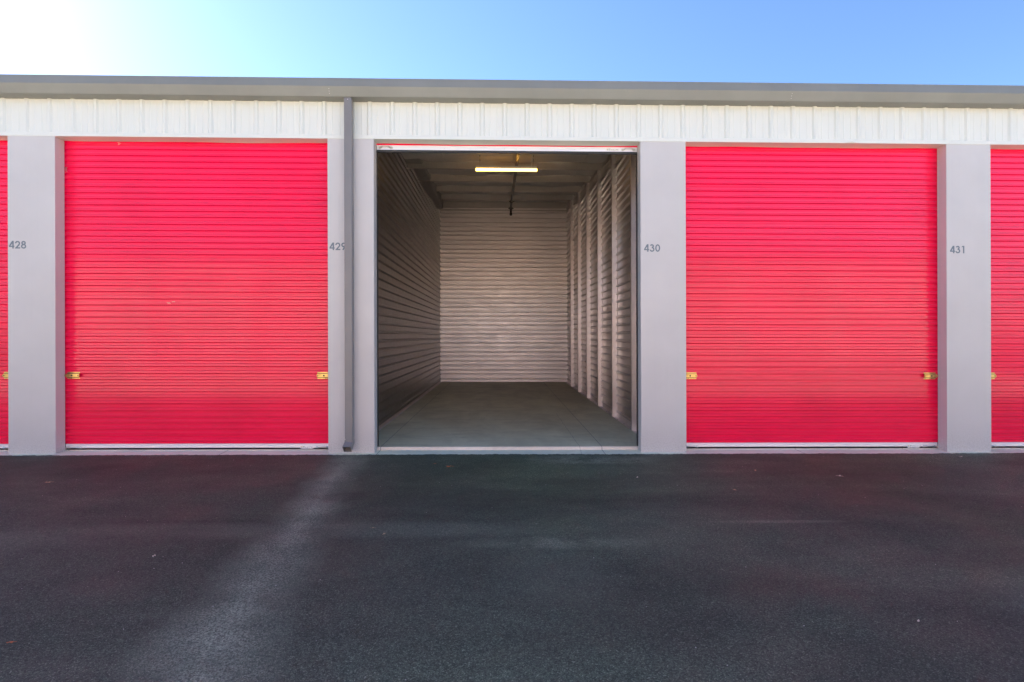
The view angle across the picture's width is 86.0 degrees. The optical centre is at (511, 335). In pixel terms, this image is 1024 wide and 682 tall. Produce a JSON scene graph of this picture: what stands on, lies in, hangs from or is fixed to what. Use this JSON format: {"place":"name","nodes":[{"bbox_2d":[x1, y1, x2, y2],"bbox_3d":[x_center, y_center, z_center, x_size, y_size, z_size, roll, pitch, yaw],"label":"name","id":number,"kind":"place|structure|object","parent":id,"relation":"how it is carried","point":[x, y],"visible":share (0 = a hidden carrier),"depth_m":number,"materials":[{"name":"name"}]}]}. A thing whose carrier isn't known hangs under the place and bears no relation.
{"place":"outdoors","nodes":[
{"label":"outdoors","id":0,"kind":"place"},
{"bbox_2d":[0,74,1023,453],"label":"storage building","id":1,"kind":"structure","parent":0,"point":[328,264],"depth_m":7.45,"materials":[{"name":"grey metal"}]},
{"bbox_2d":[0,141,8,449],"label":"roller door","id":2,"kind":"structure","parent":1,"relation":"in","point":[3,144],"depth_m":7.37,"materials":[{"name":"red paint"}]},
{"bbox_2d":[64,141,327,449],"bbox_3d":[-4.229,-0.771,7.402,3.622,4.661,0.073,0,0,-1],"label":"roller door","id":3,"kind":"structure","parent":1,"relation":"in","point":[196,273],"depth_m":7.42,"materials":[{"name":"red paint"}]},
{"bbox_2d":[476,155,536,171],"bbox_3d":[-0.113,-3.476,10.980,1.224,0.366,0.068,0,0,-1],"label":"strip light","id":4,"kind":"object","parent":1,"relation":"hanging from","point":[507,168],"visible":0.96,"depth_m":10.95,"materials":[{"name":"white plastic"}]},
{"bbox_2d":[376,143,636,154],"bbox_3d":[-0.062,-2.788,7.484,3.622,0.611,0.073,0,0,-1],"label":"roller door","id":5,"kind":"structure","parent":1,"relation":"in","point":[381,148],"depth_m":7.49,"materials":[{"name":"red paint"}]},
{"bbox_2d":[508,154,519,215],"bbox_3d":[0.061,-3.660,12.888,0.170,1.107,10.115,0,0,-1],"label":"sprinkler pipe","id":6,"kind":"object","parent":1,"relation":"hanging from","point":[511,201],"visible":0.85,"depth_m":13.77,"materials":[{"name":"grey metal"}]},
{"bbox_2d":[686,146,937,448],"bbox_3d":[4.117,-0.754,7.566,3.622,4.661,0.073,0,0,-1],"label":"roller door","id":7,"kind":"structure","parent":1,"relation":"in","point":[812,297],"depth_m":7.58,"materials":[{"name":"red paint"}]},
{"bbox_2d":[990,149,1023,447],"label":"roller door","id":8,"kind":"structure","parent":1,"relation":"in","point":[1006,165],"depth_m":7.64,"materials":[{"name":"red paint"}]},
{"bbox_2d":[0,453,1023,681],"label":"road","id":9,"kind":"structure","parent":0,"point":[486,568],"depth_m":3.69,"materials":[{"name":"black asphalt"}]},
{"bbox_2d":[12,456,1021,679],"bbox_3d":[-0.110,1.559,4.717,13.942,0.074,4.989,0,0,-1],"label":"loose grit","id":10,"kind":"object","parent":9,"relation":"on","point":[451,485],"visible":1,"depth_m":4.60,"materials":[{"name":"grey asphalt"}]},
{"bbox_2d":[0,449,1023,455],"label":"concrete apron","id":11,"kind":"object","parent":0,"point":[423,452],"visible":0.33,"depth_m":7.36,"materials":[{"name":"grey concrete"}]},
{"bbox_2d":[0,0,1023,85],"label":"sky","id":12,"kind":"structure","parent":0,"point":[931,42],"materials":[{"name":"blue"}]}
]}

